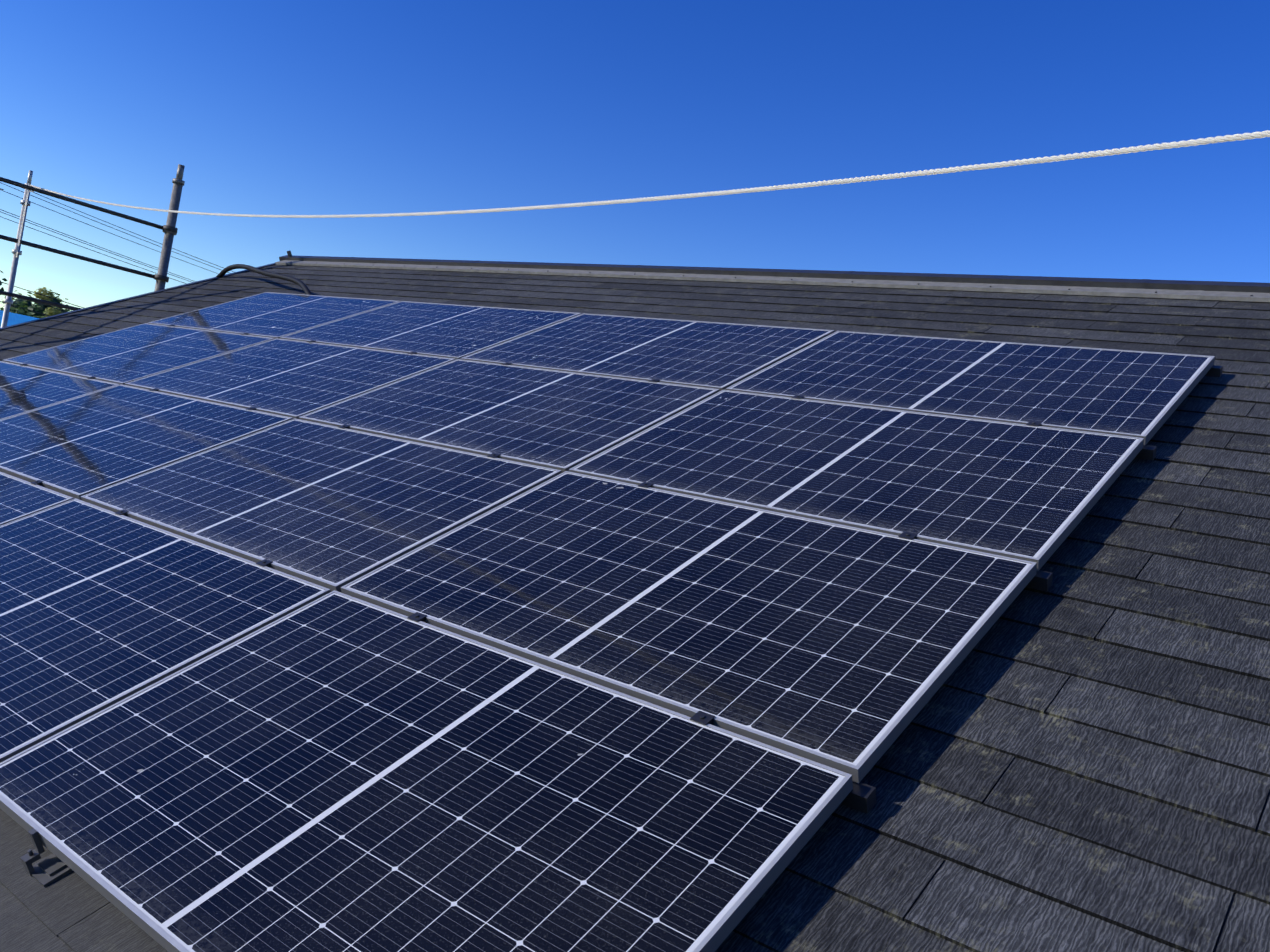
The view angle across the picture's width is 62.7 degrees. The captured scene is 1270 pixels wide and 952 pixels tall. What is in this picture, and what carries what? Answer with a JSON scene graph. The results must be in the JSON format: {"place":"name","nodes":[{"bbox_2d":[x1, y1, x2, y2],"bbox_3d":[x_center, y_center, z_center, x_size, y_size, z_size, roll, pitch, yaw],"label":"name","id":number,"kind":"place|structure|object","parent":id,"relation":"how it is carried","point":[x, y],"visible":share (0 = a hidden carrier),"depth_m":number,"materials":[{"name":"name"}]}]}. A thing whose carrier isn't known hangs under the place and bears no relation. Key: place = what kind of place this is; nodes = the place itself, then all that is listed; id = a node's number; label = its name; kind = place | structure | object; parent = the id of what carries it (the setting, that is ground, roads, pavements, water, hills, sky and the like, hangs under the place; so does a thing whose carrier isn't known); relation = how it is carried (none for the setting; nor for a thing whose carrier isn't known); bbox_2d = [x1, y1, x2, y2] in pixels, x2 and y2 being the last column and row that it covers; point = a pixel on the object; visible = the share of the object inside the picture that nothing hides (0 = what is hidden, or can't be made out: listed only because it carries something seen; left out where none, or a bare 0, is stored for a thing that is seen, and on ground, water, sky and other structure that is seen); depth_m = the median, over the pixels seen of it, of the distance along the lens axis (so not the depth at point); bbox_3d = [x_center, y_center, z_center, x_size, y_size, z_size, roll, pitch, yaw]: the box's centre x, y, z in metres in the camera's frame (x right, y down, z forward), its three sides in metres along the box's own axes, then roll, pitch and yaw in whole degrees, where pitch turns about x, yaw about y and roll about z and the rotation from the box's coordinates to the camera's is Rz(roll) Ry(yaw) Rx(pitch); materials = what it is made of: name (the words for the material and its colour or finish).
{"place":"outdoors","nodes":[
{"label":"outdoors","id":0,"kind":"place"},
{"bbox_2d":[0,310,39,327],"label":"blue warehouse","id":1,"kind":"structure","parent":0,"point":[14,318],"depth_m":44.97,"materials":[{"name":"blue metal"}]},
{"bbox_2d":[0,0,1269,310],"label":"sky","id":2,"kind":"structure","parent":0,"point":[267,107],"materials":[{"name":"blue"}]},
{"bbox_2d":[326,266,1269,951],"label":"roof deck","id":3,"kind":"structure","parent":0,"point":[1056,696],"depth_m":2.04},
{"bbox_2d":[0,265,1269,951],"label":"roof slates","id":4,"kind":"object","parent":3,"relation":"on","point":[1120,809],"visible":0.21,"depth_m":2.37,"materials":[{"name":"grey stone"}]},
{"bbox_2d":[216,264,311,294],"bbox_3d":[-3.365,-1.580,9.402,2.746,0.519,0.774,11,27,38],"label":"roof conduit","id":5,"kind":"object","parent":4,"relation":"on","point":[298,282],"visible":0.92,"depth_m":9.24,"materials":[{"name":"grey plastic"}]},
{"bbox_2d":[1,324,1222,947],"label":"mounting clamps","id":6,"kind":"object","parent":4,"relation":"on","point":[51,868],"visible":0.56,"depth_m":2.26,"materials":[{"name":"metal"}]},
{"bbox_2d":[0,292,1214,951],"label":"solar panel frames","id":7,"kind":"structure","parent":6,"relation":"on","point":[734,916],"depth_m":3.05,"materials":[{"name":"silver metal"}]},
{"bbox_2d":[0,293,1210,951],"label":"solar panels","id":8,"kind":"object","parent":7,"relation":"in","point":[334,773],"visible":0.96,"depth_m":3.05,"materials":[{"name":"blue glass"}]},
{"label":"ground","id":9,"kind":"structure","parent":0,"visible":0},
{"bbox_2d":[0,270,7,294],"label":"evergreen tree","id":10,"kind":"object","parent":9,"relation":"on","point":[2,288],"visible":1,"depth_m":19.11,"materials":[{"name":"green plant"}]},
{"bbox_2d":[0,290,71,317],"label":"tree row","id":11,"kind":"object","parent":9,"relation":"on","point":[28,305],"visible":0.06,"depth_m":73.80,"materials":[{"name":"green plant"}]},
{"bbox_2d":[33,287,62,316],"bbox_3d":[-21.205,-1.602,36.441,2.558,9.991,2.179,10,1,-23],"label":"tree","id":12,"kind":"object","parent":9,"relation":"on","point":[49,311],"visible":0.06,"depth_m":35.83,"materials":[{"name":"green plant"}]},
{"bbox_2d":[0,164,184,327],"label":"scaffold","id":13,"kind":"object","parent":9,"relation":"on","point":[160,277],"visible":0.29,"depth_m":9.92,"materials":[{"name":"metal"}]},
{"bbox_2d":[15,130,1269,256],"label":"rope","id":14,"kind":"object","parent":13,"relation":"attached to","point":[1199,141],"visible":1,"depth_m":3.04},
{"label":"utility poles","id":15,"kind":"object","parent":9,"relation":"on","visible":0},
{"bbox_2d":[0,182,232,315],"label":"power lines","id":16,"kind":"object","parent":15,"relation":"on","point":[92,244],"visible":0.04,"depth_m":33.32,"materials":[{"name":"black metal"}]},
{"bbox_3d":[-1.813,2.846,4.723,11.350,8.703,6.212,11,1,38],"label":"house","id":17,"kind":"object","parent":9,"relation":"on","visible":0},
{"bbox_2d":[0,251,1269,330],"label":"roof flashings","id":18,"kind":"object","parent":17,"relation":"on","point":[1215,290],"visible":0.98,"depth_m":6.90,"materials":[{"name":"grey metal"}]}
]}

